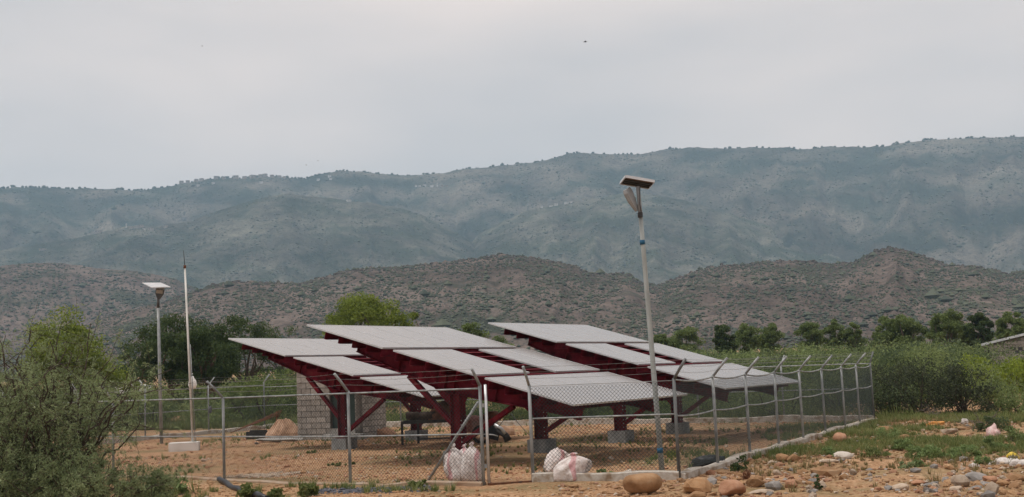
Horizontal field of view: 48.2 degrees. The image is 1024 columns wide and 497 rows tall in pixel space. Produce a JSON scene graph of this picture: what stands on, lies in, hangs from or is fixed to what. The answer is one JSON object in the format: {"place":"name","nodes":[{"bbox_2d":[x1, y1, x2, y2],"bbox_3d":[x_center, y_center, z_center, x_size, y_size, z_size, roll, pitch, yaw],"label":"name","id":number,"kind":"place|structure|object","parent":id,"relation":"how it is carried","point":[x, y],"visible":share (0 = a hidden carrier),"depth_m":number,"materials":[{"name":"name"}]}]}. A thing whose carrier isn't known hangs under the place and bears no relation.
{"place":"outdoors","nodes":[
{"label":"outdoors","id":0,"kind":"place"},
{"bbox_2d":[0,263,194,360],"bbox_3d":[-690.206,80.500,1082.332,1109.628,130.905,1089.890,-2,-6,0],"label":"hill","id":1,"kind":"structure","parent":0,"point":[71,272],"depth_m":1033.34,"materials":[{"name":"grey stone"}]},
{"bbox_2d":[0,262,196,357],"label":"hillside shrubs","id":2,"kind":"object","parent":1,"relation":"on","point":[83,285],"visible":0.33,"depth_m":1030.70,"materials":[{"name":"green plant"}]},
{"bbox_2d":[107,415,296,430],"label":"grass","id":3,"kind":"structure","parent":0,"point":[176,424],"depth_m":56.44,"materials":[{"name":"green plant"}]},
{"bbox_2d":[0,193,474,288],"bbox_3d":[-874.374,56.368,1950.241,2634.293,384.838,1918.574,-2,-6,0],"label":"hill","id":4,"kind":"structure","parent":0,"point":[240,218],"depth_m":2085.50,"materials":[{"name":"grey stone"}]},
{"bbox_2d":[0,193,473,286],"bbox_3d":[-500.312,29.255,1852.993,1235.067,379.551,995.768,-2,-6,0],"label":"hillside shrubs","id":5,"kind":"object","parent":4,"relation":"on","point":[252,265],"visible":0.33,"depth_m":2088.09,"materials":[{"name":"green plant"}]},
{"bbox_2d":[215,471,313,479],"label":"pale gravel","id":6,"kind":"structure","parent":0,"point":[264,476],"depth_m":25.10,"materials":[{"name":"beige gravel"}]},
{"bbox_2d":[166,468,457,496],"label":"grass","id":7,"kind":"structure","parent":0,"point":[367,489],"depth_m":20.80,"materials":[{"name":"green plant"}]},
{"bbox_2d":[318,484,431,494],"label":"gravel","id":8,"kind":"structure","parent":0,"point":[343,490],"depth_m":20.75,"materials":[{"name":"brown gravel"}]},
{"bbox_2d":[98,421,849,484],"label":"grass","id":9,"kind":"structure","parent":0,"point":[416,451],"depth_m":31.08,"materials":[{"name":"green plant"}]},
{"bbox_2d":[0,136,1023,273],"bbox_3d":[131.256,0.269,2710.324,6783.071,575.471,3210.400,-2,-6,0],"label":"mountain","id":10,"kind":"structure","parent":0,"point":[451,197],"depth_m":2647.09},
{"bbox_2d":[0,135,1014,190],"bbox_3d":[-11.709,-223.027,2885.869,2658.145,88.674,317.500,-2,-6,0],"label":"skyline trees","id":11,"kind":"object","parent":10,"relation":"on","point":[307,177],"visible":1,"depth_m":2944.17,"materials":[{"name":"green plant"}]},
{"bbox_2d":[0,136,1023,269],"bbox_3d":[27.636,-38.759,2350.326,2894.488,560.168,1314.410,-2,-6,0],"label":"hillside shrubs","id":12,"kind":"object","parent":10,"relation":"on","point":[538,195],"visible":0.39,"depth_m":2644.57,"materials":[{"name":"green plant"}]},
{"bbox_2d":[0,0,1023,189],"label":"sky","id":13,"kind":"structure","parent":0,"point":[100,94],"materials":[{"name":"grey"}]},
{"bbox_2d":[1,247,1023,380],"bbox_3d":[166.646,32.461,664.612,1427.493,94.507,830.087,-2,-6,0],"label":"hill","id":14,"kind":"structure","parent":0,"point":[493,284],"depth_m":574.28,"materials":[{"name":"grey stone"}]},
{"bbox_2d":[0,245,1023,381],"bbox_3d":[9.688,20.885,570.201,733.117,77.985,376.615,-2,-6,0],"label":"hillside shrubs","id":15,"kind":"object","parent":14,"relation":"on","point":[873,254],"visible":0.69,"depth_m":581.44,"materials":[{"name":"green plant"}]},
{"bbox_2d":[161,246,1021,303],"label":"crest rocks","id":16,"kind":"object","parent":14,"relation":"on","point":[538,258],"visible":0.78,"depth_m":728.42,"materials":[{"name":"grey stone"}]},
{"bbox_2d":[1,346,1023,496],"bbox_3d":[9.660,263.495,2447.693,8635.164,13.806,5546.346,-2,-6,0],"label":"ground","id":17,"kind":"structure","parent":0,"point":[509,457],"depth_m":25.98,"materials":[{"name":"brown soil"}]},
{"bbox_2d":[0,422,79,496],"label":"feathery shrub","id":18,"kind":"object","parent":17,"relation":"on","point":[11,465],"visible":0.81,"depth_m":18.10,"materials":[{"name":"green plant"}]},
{"bbox_2d":[0,331,96,453],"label":"feathery shrub","id":19,"kind":"object","parent":17,"relation":"on","point":[20,380],"visible":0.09,"depth_m":20.44,"materials":[{"name":"green plant"}]},
{"bbox_2d":[16,303,132,423],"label":"tree","id":20,"kind":"object","parent":17,"relation":"on","point":[75,328],"visible":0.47,"depth_m":57.02,"materials":[{"name":"green plant"}]},
{"bbox_2d":[0,435,178,496],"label":"feathery shrub","id":21,"kind":"object","parent":17,"relation":"on","point":[88,482],"visible":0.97,"depth_m":18.05,"materials":[{"name":"green plant"}]},
{"bbox_2d":[0,297,194,495],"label":"feathery shrub","id":22,"kind":"object","parent":17,"relation":"on","point":[37,427],"visible":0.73,"depth_m":19.16,"materials":[{"name":"green plant"}]},
{"bbox_2d":[118,344,156,391],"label":"tree","id":23,"kind":"object","parent":17,"relation":"on","point":[125,358],"visible":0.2,"depth_m":81.38,"materials":[{"name":"green plant"}]},
{"bbox_2d":[13,375,268,449],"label":"chain link fence","id":24,"kind":"object","parent":17,"relation":"on","point":[197,432],"visible":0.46,"depth_m":47.96,"materials":[{"name":"metal"}]},
{"bbox_2d":[116,465,187,496],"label":"feathery shrub","id":25,"kind":"object","parent":17,"relation":"on","point":[158,490],"visible":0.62,"depth_m":19.31,"materials":[{"name":"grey plant"}]},
{"bbox_2d":[128,380,178,421],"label":"bush","id":26,"kind":"object","parent":17,"relation":"on","point":[154,404],"visible":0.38,"depth_m":59.31,"materials":[{"name":"green plant"}]},
{"bbox_2d":[142,283,169,443],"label":"street lamp","id":27,"kind":"object","parent":17,"relation":"on","point":[159,291],"visible":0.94,"depth_m":42.60,"materials":[{"name":"metal"}]},
{"bbox_2d":[118,313,214,398],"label":"tree","id":28,"kind":"object","parent":17,"relation":"on","point":[166,338],"visible":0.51,"depth_m":74.92,"materials":[{"name":"green plant"}]},
{"bbox_2d":[169,441,199,451],"bbox_3d":[-10.491,6.380,36.632,0.920,0.340,0.600,-1,-6,-10],"label":"concrete base","id":29,"kind":"object","parent":17,"relation":"on","point":[175,449],"visible":0.64,"depth_m":36.36,"materials":[{"name":"grey concrete"}]},
{"bbox_2d":[183,250,195,441],"bbox_3d":[-10.437,3.130,37.008,0.342,6.196,0.086,-2,-6,0],"label":"lightning mast","id":30,"kind":"object","parent":29,"relation":"on","point":[189,369],"visible":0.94,"depth_m":36.92,"materials":[{"name":"metal"}]},
{"bbox_2d":[0,379,401,426],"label":"scrub thicket","id":31,"kind":"object","parent":17,"relation":"on","point":[174,395],"visible":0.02,"depth_m":66.19,"materials":[{"name":"green plant"}]},
{"bbox_2d":[161,322,247,409],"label":"tree","id":32,"kind":"object","parent":17,"relation":"on","point":[224,361],"visible":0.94,"depth_m":72.59,"materials":[{"name":"green plant"}]},
{"bbox_2d":[218,382,261,426],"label":"bush","id":33,"kind":"object","parent":17,"relation":"on","point":[234,387],"visible":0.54,"depth_m":55.66,"materials":[{"name":"green plant"}]},
{"bbox_2d":[217,476,268,496],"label":"black pipe","id":34,"kind":"object","parent":17,"relation":"on","point":[228,484],"visible":0.77,"depth_m":22.05,"materials":[{"name":"plastic"}]},
{"bbox_2d":[1,368,485,485],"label":"chain link fence","id":35,"kind":"object","parent":17,"relation":"on","point":[431,481],"visible":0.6,"depth_m":22.77,"materials":[{"name":"metal"}]},
{"bbox_2d":[482,384,489,482],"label":"fence post","id":36,"kind":"structure","parent":35,"relation":"attached to","point":[487,465],"depth_m":20.94,"materials":[{"name":"metal"}]},
{"bbox_2d":[216,314,272,389],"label":"tree","id":37,"kind":"object","parent":17,"relation":"on","point":[239,321],"visible":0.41,"depth_m":79.56,"materials":[{"name":"green plant"}]},
{"bbox_2d":[235,481,262,496],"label":"weed","id":38,"kind":"object","parent":17,"relation":"on","point":[246,490],"visible":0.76,"depth_m":20.50,"materials":[{"name":"green plant"}]},
{"bbox_2d":[236,366,297,419],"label":"bush","id":39,"kind":"object","parent":17,"relation":"on","point":[254,382],"visible":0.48,"depth_m":56.58,"materials":[{"name":"green plant"}]},
{"bbox_2d":[249,320,297,390],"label":"tree","id":40,"kind":"object","parent":17,"relation":"on","point":[272,334],"visible":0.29,"depth_m":83.16,"materials":[{"name":"green plant"}]},
{"bbox_2d":[265,418,297,437],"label":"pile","id":41,"kind":"object","parent":17,"relation":"on","point":[290,428],"visible":0.67,"depth_m":41.81,"materials":[{"name":"beige sand"}]},
{"bbox_2d":[296,481,318,496],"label":"weed","id":42,"kind":"object","parent":17,"relation":"on","point":[306,489],"visible":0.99,"depth_m":20.20,"materials":[{"name":"green plant"}]},
{"bbox_2d":[294,371,385,439],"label":"block hut","id":43,"kind":"object","parent":17,"relation":"on","point":[301,387],"visible":0.41,"depth_m":40.09,"materials":[{"name":"concrete"}]},
{"bbox_2d":[332,394,354,427],"bbox_3d":[-5.745,5.445,39.761,1.150,1.660,0.040,-5,-7,24],"label":"door","id":44,"kind":"structure","parent":43,"relation":"in","point":[352,402],"depth_m":39.67,"materials":[{"name":"grey metal"}]},
{"bbox_2d":[228,338,467,449],"bbox_3d":[-4.053,4.475,35.601,7.203,3.716,5.863,-6,-7,30],"label":"solar array","id":45,"kind":"object","parent":17,"relation":"on","point":[316,358],"visible":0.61,"depth_m":34.23,"materials":[{"name":"glass"}]},
{"bbox_2d":[320,291,416,338],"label":"tree","id":46,"kind":"object","parent":17,"relation":"on","point":[354,310],"visible":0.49,"depth_m":71.07,"materials":[{"name":"green plant"}]},
{"bbox_2d":[110,478,709,496],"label":"pebbles","id":47,"kind":"object","parent":17,"relation":"on","point":[210,483],"visible":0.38,"depth_m":19.91,"materials":[{"name":"brown gravel"}]},
{"bbox_2d":[401,419,450,444],"bbox_3d":[-2.495,5.591,34.755,1.666,0.765,0.705,-3,-6,3],"label":"steel bench","id":48,"kind":"object","parent":17,"relation":"on","point":[417,423],"visible":0.43,"depth_m":34.47,"materials":[{"name":"black metal"}]},
{"bbox_2d":[102,422,799,481],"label":"pebbles","id":49,"kind":"object","parent":17,"relation":"on","point":[609,457],"visible":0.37,"depth_m":30.22,"materials":[{"name":"stone"}]},
{"bbox_2d":[444,443,461,480],"bbox_3d":[-1.063,4.105,21.970,0.516,0.728,0.306,-2,-6,0],"label":"sack","id":50,"kind":"object","parent":17,"relation":"on","point":[454,467],"visible":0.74,"depth_m":21.88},
{"bbox_2d":[427,401,478,479],"bbox_3d":[-1.138,3.716,21.960,1.295,1.538,0.055,-6,-7,31],"label":"brace pipe","id":51,"kind":"object","parent":17,"relation":"on","point":[456,436],"visible":0.7,"depth_m":21.93,"materials":[{"name":"grey metal"}]},
{"bbox_2d":[57,420,853,486],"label":"pebbles","id":52,"kind":"object","parent":17,"relation":"on","point":[408,454],"visible":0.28,"depth_m":30.33,"materials":[{"name":"stone"}]},
{"bbox_2d":[460,442,481,480],"bbox_3d":[-0.755,4.068,21.831,0.478,0.745,0.285,-2,-6,0],"label":"sack","id":53,"kind":"object","parent":17,"relation":"on","point":[476,469],"visible":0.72,"depth_m":21.72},
{"bbox_2d":[457,322,489,337],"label":"tree","id":54,"kind":"object","parent":17,"relation":"on","point":[467,327],"visible":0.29,"depth_m":77.68,"materials":[{"name":"green plant"}]},
{"bbox_2d":[472,421,510,442],"bbox_3d":[-0.608,5.358,33.797,1.184,0.834,0.508,-2,-6,0],"label":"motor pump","id":55,"kind":"object","parent":17,"relation":"on","point":[495,430],"visible":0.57,"depth_m":33.63,"materials":[{"name":"black metal"}]},
{"bbox_2d":[307,324,685,465],"bbox_3d":[-0.244,3.491,27.736,7.179,3.635,5.863,-6,-7,32],"label":"solar array","id":56,"kind":"object","parent":17,"relation":"on","point":[417,353],"visible":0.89,"depth_m":26.75,"materials":[{"name":"glass"}]},
{"bbox_2d":[493,403,551,420],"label":"bush","id":57,"kind":"object","parent":17,"relation":"on","point":[516,416],"visible":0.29,"depth_m":46.23,"materials":[{"name":"green plant"}]},
{"bbox_2d":[24,329,1023,430],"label":"scrub thicket","id":58,"kind":"object","parent":17,"relation":"on","point":[803,351],"visible":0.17,"depth_m":59.77,"materials":[{"name":"green plant"}]},
{"bbox_2d":[543,447,568,471],"bbox_3d":[0.910,4.256,23.042,0.570,0.495,0.411,2,-7,-32],"label":"sack","id":59,"kind":"object","parent":17,"relation":"on","point":[547,463],"visible":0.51,"depth_m":22.93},
{"bbox_2d":[263,351,874,428],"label":"chain link fence","id":60,"kind":"object","parent":17,"relation":"on","point":[609,420],"visible":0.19,"depth_m":41.05,"materials":[{"name":"metal"}]},
{"bbox_2d":[553,452,591,481],"bbox_3d":[1.103,4.014,21.031,0.744,0.521,0.461,0,-7,-21],"label":"sack","id":61,"kind":"object","parent":17,"relation":"on","point":[569,467],"visible":0.96,"depth_m":20.87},
{"bbox_2d":[126,334,1023,418],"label":"scrub thicket","id":62,"kind":"object","parent":17,"relation":"on","point":[888,356],"visible":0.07,"depth_m":56.80,"materials":[{"name":"green plant"}]},
{"bbox_2d":[522,359,685,481],"bbox_3d":[1.740,3.270,20.851,3.035,2.406,0.346,-4,-6,12],"label":"chain link fence","id":63,"kind":"object","parent":17,"relation":"on","point":[547,476],"visible":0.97,"depth_m":20.88,"materials":[{"name":"metal"}]},
{"bbox_2d":[620,175,664,469],"bbox_3d":[2.503,1.486,21.659,0.621,5.759,0.542,-2,-6,-6],"label":"street lamp","id":64,"kind":"object","parent":17,"relation":"on","point":[638,183],"visible":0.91,"depth_m":21.63,"materials":[{"name":"metal"}]},
{"bbox_2d":[623,473,662,493],"bbox_3d":[2.123,3.831,18.591,0.652,0.348,0.522,-2,-6,0],"label":"rock","id":65,"kind":"object","parent":17,"relation":"on","point":[641,483],"visible":0.98,"depth_m":18.42,"materials":[{"name":"beige stone"}]},
{"bbox_2d":[488,322,801,442],"bbox_3d":[3.982,3.858,33.295,7.168,3.762,5.863,-6,-7,33],"label":"solar array","id":66,"kind":"object","parent":17,"relation":"on","point":[588,345],"visible":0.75,"depth_m":32.46,"materials":[{"name":"glass"}]},
{"bbox_2d":[668,326,705,353],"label":"tree","id":67,"kind":"object","parent":17,"relation":"on","point":[687,333],"visible":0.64,"depth_m":117.01,"materials":[{"name":"green plant"}]},
{"bbox_2d":[682,477,711,492],"bbox_3d":[2.970,3.793,18.257,0.480,0.292,0.384,-2,-6,0],"label":"rock","id":68,"kind":"object","parent":17,"relation":"on","point":[702,484],"visible":0.88,"depth_m":18.14,"materials":[{"name":"beige stone"}]},
{"bbox_2d":[711,324,738,354],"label":"tree","id":69,"kind":"object","parent":17,"relation":"on","point":[721,339],"visible":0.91,"depth_m":111.08,"materials":[{"name":"green plant"}]},
{"bbox_2d":[718,479,745,495],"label":"rock","id":70,"kind":"object","parent":17,"relation":"on","point":[729,487],"visible":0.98,"depth_m":17.74,"materials":[{"name":"stone"}]},
{"bbox_2d":[735,322,761,352],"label":"tree","id":71,"kind":"object","parent":17,"relation":"on","point":[747,335],"visible":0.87,"depth_m":115.01,"materials":[{"name":"green plant"}]},
{"bbox_2d":[758,322,784,352],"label":"tree","id":72,"kind":"object","parent":17,"relation":"on","point":[771,336],"visible":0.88,"depth_m":123.91,"materials":[{"name":"green plant"}]},
{"bbox_2d":[672,351,877,478],"bbox_3d":[7.448,3.864,28.866,0.450,2.492,19.088,-6,-7,27],"label":"chain link fence","id":73,"kind":"object","parent":17,"relation":"on","point":[690,472],"visible":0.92,"depth_m":25.89,"materials":[{"name":"metal"}]},
{"bbox_2d":[742,377,820,415],"bbox_3d":[9.588,5.306,40.138,2.868,1.724,2.250,-6,-7,31],"label":"bush","id":74,"kind":"object","parent":17,"relation":"on","point":[780,401],"visible":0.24,"depth_m":39.70,"materials":[{"name":"green plant"}]},
{"bbox_2d":[551,419,1023,496],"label":"pebbles","id":75,"kind":"object","parent":17,"relation":"on","point":[807,482],"visible":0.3,"depth_m":19.74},
{"bbox_2d":[567,422,1023,496],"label":"rubble","id":76,"kind":"object","parent":17,"relation":"on","point":[822,470],"visible":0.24,"depth_m":20.16,"materials":[{"name":"brown stone"}]},
{"bbox_2d":[793,321,824,349],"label":"tree","id":77,"kind":"object","parent":17,"relation":"on","point":[810,332],"visible":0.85,"depth_m":123.85,"materials":[{"name":"green plant"}]},
{"bbox_2d":[820,319,846,349],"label":"tree","id":78,"kind":"object","parent":17,"relation":"on","point":[833,327],"visible":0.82,"depth_m":117.22,"materials":[{"name":"green plant"}]},
{"bbox_2d":[795,375,893,414],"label":"bush","id":79,"kind":"object","parent":17,"relation":"on","point":[840,395],"visible":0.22,"depth_m":40.42,"materials":[{"name":"green plant"}]},
{"bbox_2d":[845,322,868,352],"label":"tree","id":80,"kind":"object","parent":17,"relation":"on","point":[852,336],"visible":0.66,"depth_m":117.13,"materials":[{"name":"green plant"}]},
{"bbox_2d":[707,421,1021,496],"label":"rubble","id":81,"kind":"object","parent":17,"relation":"on","point":[987,493],"visible":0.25,"depth_m":19.15,"materials":[{"name":"grey stone"}]},
{"bbox_2d":[860,446,890,456],"bbox_3d":[7.256,4.051,22.840,0.671,0.231,0.495,-2,-6,0],"label":"weed","id":82,"kind":"object","parent":17,"relation":"on","point":[873,451],"visible":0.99,"depth_m":22.77,"materials":[{"name":"green plant"}]},
{"bbox_2d":[833,376,930,414],"bbox_3d":[12.851,5.154,40.052,3.510,1.493,3.024,-1,-6,-10],"label":"bush","id":83,"kind":"object","parent":17,"relation":"on","point":[886,395],"visible":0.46,"depth_m":39.82,"materials":[{"name":"green plant"}]},
{"bbox_2d":[870,315,901,349],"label":"tree","id":84,"kind":"object","parent":17,"relation":"on","point":[886,322],"visible":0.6,"depth_m":107.08,"materials":[{"name":"green plant"}]},
{"bbox_2d":[750,406,1023,459],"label":"grass","id":85,"kind":"structure","parent":17,"relation":"on","point":[923,440],"depth_m":26.59,"materials":[{"name":"green plant"}]},
{"bbox_2d":[860,361,923,410],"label":"bush","id":86,"kind":"object","parent":17,"relation":"on","point":[875,369],"visible":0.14,"depth_m":42.44,"materials":[{"name":"green plant"}]},
{"bbox_2d":[890,314,930,349],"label":"tree","id":87,"kind":"object","parent":17,"relation":"on","point":[908,325],"visible":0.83,"depth_m":105.19,"materials":[{"name":"green plant"}]},
{"bbox_2d":[870,351,964,413],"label":"bush","id":88,"kind":"object","parent":17,"relation":"on","point":[920,380],"visible":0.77,"depth_m":40.04,"materials":[{"name":"green plant"}]},
{"bbox_2d":[904,443,942,459],"bbox_3d":[8.051,3.985,22.398,0.712,0.325,0.690,-4,-6,11],"label":"weed","id":89,"kind":"object","parent":17,"relation":"on","point":[928,451],"visible":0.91,"depth_m":22.25,"materials":[{"name":"green plant"}]},
{"bbox_2d":[924,308,965,346],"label":"tree","id":90,"kind":"object","parent":17,"relation":"on","point":[950,322],"visible":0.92,"depth_m":103.07,"materials":[{"name":"green plant"}]},
{"bbox_2d":[894,342,997,406],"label":"bush","id":91,"kind":"object","parent":17,"relation":"on","point":[927,356],"visible":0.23,"depth_m":45.44,"materials":[{"name":"green plant"}]},
{"bbox_2d":[950,475,969,486],"bbox_3d":[6.806,3.538,17.373,0.254,0.197,0.250,2,-7,-33],"label":"rock","id":92,"kind":"object","parent":17,"relation":"on","point":[960,480],"visible":0.91,"depth_m":17.32,"materials":[{"name":"stone"}]},
{"bbox_2d":[938,444,982,459],"bbox_3d":[8.816,4.004,22.512,0.848,0.318,0.689,-2,-6,0],"label":"weed","id":93,"kind":"object","parent":17,"relation":"on","point":[954,452],"visible":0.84,"depth_m":22.39,"materials":[{"name":"green plant"}]},
{"bbox_2d":[920,354,1001,413],"bbox_3d":[15.111,4.677,38.733,2.519,2.176,2.864,-2,-6,0],"label":"bush","id":94,"kind":"object","parent":17,"relation":"on","point":[959,393],"visible":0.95,"depth_m":38.43,"materials":[{"name":"green plant"}]},
{"bbox_2d":[962,312,993,347],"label":"tree","id":95,"kind":"object","parent":17,"relation":"on","point":[979,320],"visible":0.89,"depth_m":99.38,"materials":[{"name":"green plant"}]},
{"bbox_2d":[961,363,1012,397],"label":"bush","id":96,"kind":"object","parent":17,"relation":"on","point":[1004,377],"visible":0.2,"depth_m":51.20,"materials":[{"name":"green plant"}]},
{"bbox_2d":[973,415,1009,431],"bbox_3d":[12.200,4.444,29.055,0.932,0.437,0.698,-4,-6,16],"label":"weed","id":97,"kind":"object","parent":17,"relation":"on","point":[996,422],"visible":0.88,"depth_m":28.99,"materials":[{"name":"green plant"}]},
{"bbox_2d":[966,364,1023,406],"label":"bush","id":98,"kind":"object","parent":17,"relation":"on","point":[995,394],"visible":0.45,"depth_m":42.17,"materials":[{"name":"green plant"}]},
{"bbox_2d":[975,355,1022,389],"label":"bush","id":99,"kind":"object","parent":17,"relation":"on","point":[1001,369],"visible":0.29,"depth_m":55.13,"materials":[{"name":"green plant"}]},
{"bbox_2d":[981,333,1023,366],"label":"block house","id":100,"kind":"structure","parent":17,"relation":"on","point":[1020,341],"depth_m":73.08,"materials":[{"name":"concrete"}]},
{"bbox_2d":[991,383,1023,413],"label":"bush","id":101,"kind":"object","parent":17,"relation":"on","point":[1010,402],"visible":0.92,"depth_m":37.45,"materials":[{"name":"green plant"}]},
{"bbox_2d":[994,311,1023,339],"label":"tree","id":102,"kind":"object","parent":17,"relation":"on","point":[1017,328],"visible":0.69,"depth_m":97.24,"materials":[{"name":"green plant"}]},
{"bbox_2d":[1003,425,1023,442],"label":"weed","id":103,"kind":"object","parent":17,"relation":"on","point":[1011,431],"visible":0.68,"depth_m":24.78,"materials":[{"name":"green plant"}]},
{"bbox_2d":[1009,358,1023,393],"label":"bush","id":104,"kind":"object","parent":17,"relation":"on","point":[1019,373],"visible":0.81,"depth_m":53.45,"materials":[{"name":"green plant"}]},
{"bbox_2d":[188,397,916,428],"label":"grass","id":105,"kind":"structure","parent":0,"point":[403,414],"depth_m":44.45,"materials":[{"name":"green plant"}]},
{"bbox_2d":[472,193,849,284],"bbox_3d":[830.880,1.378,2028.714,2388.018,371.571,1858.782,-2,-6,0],"label":"hill","id":106,"kind":"structure","parent":0,"point":[587,219],"depth_m":2147.91,"materials":[{"name":"grey stone"}]},
{"bbox_2d":[474,195,852,283],"bbox_3d":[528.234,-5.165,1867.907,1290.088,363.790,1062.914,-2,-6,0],"label":"hillside shrubs","id":107,"kind":"object","parent":106,"relation":"on","point":[647,250],"visible":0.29,"depth_m":2137.56,"materials":[{"name":"green plant"}]},
{"bbox_2d":[646,420,857,467],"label":"grass","id":108,"kind":"structure","parent":0,"point":[692,451],"depth_m":29.23,"materials":[{"name":"green plant"}]},
{"bbox_2d":[740,409,1021,491],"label":"dry grass","id":109,"kind":"structure","parent":0,"point":[893,466],"depth_m":21.81,"materials":[{"name":"plant"}]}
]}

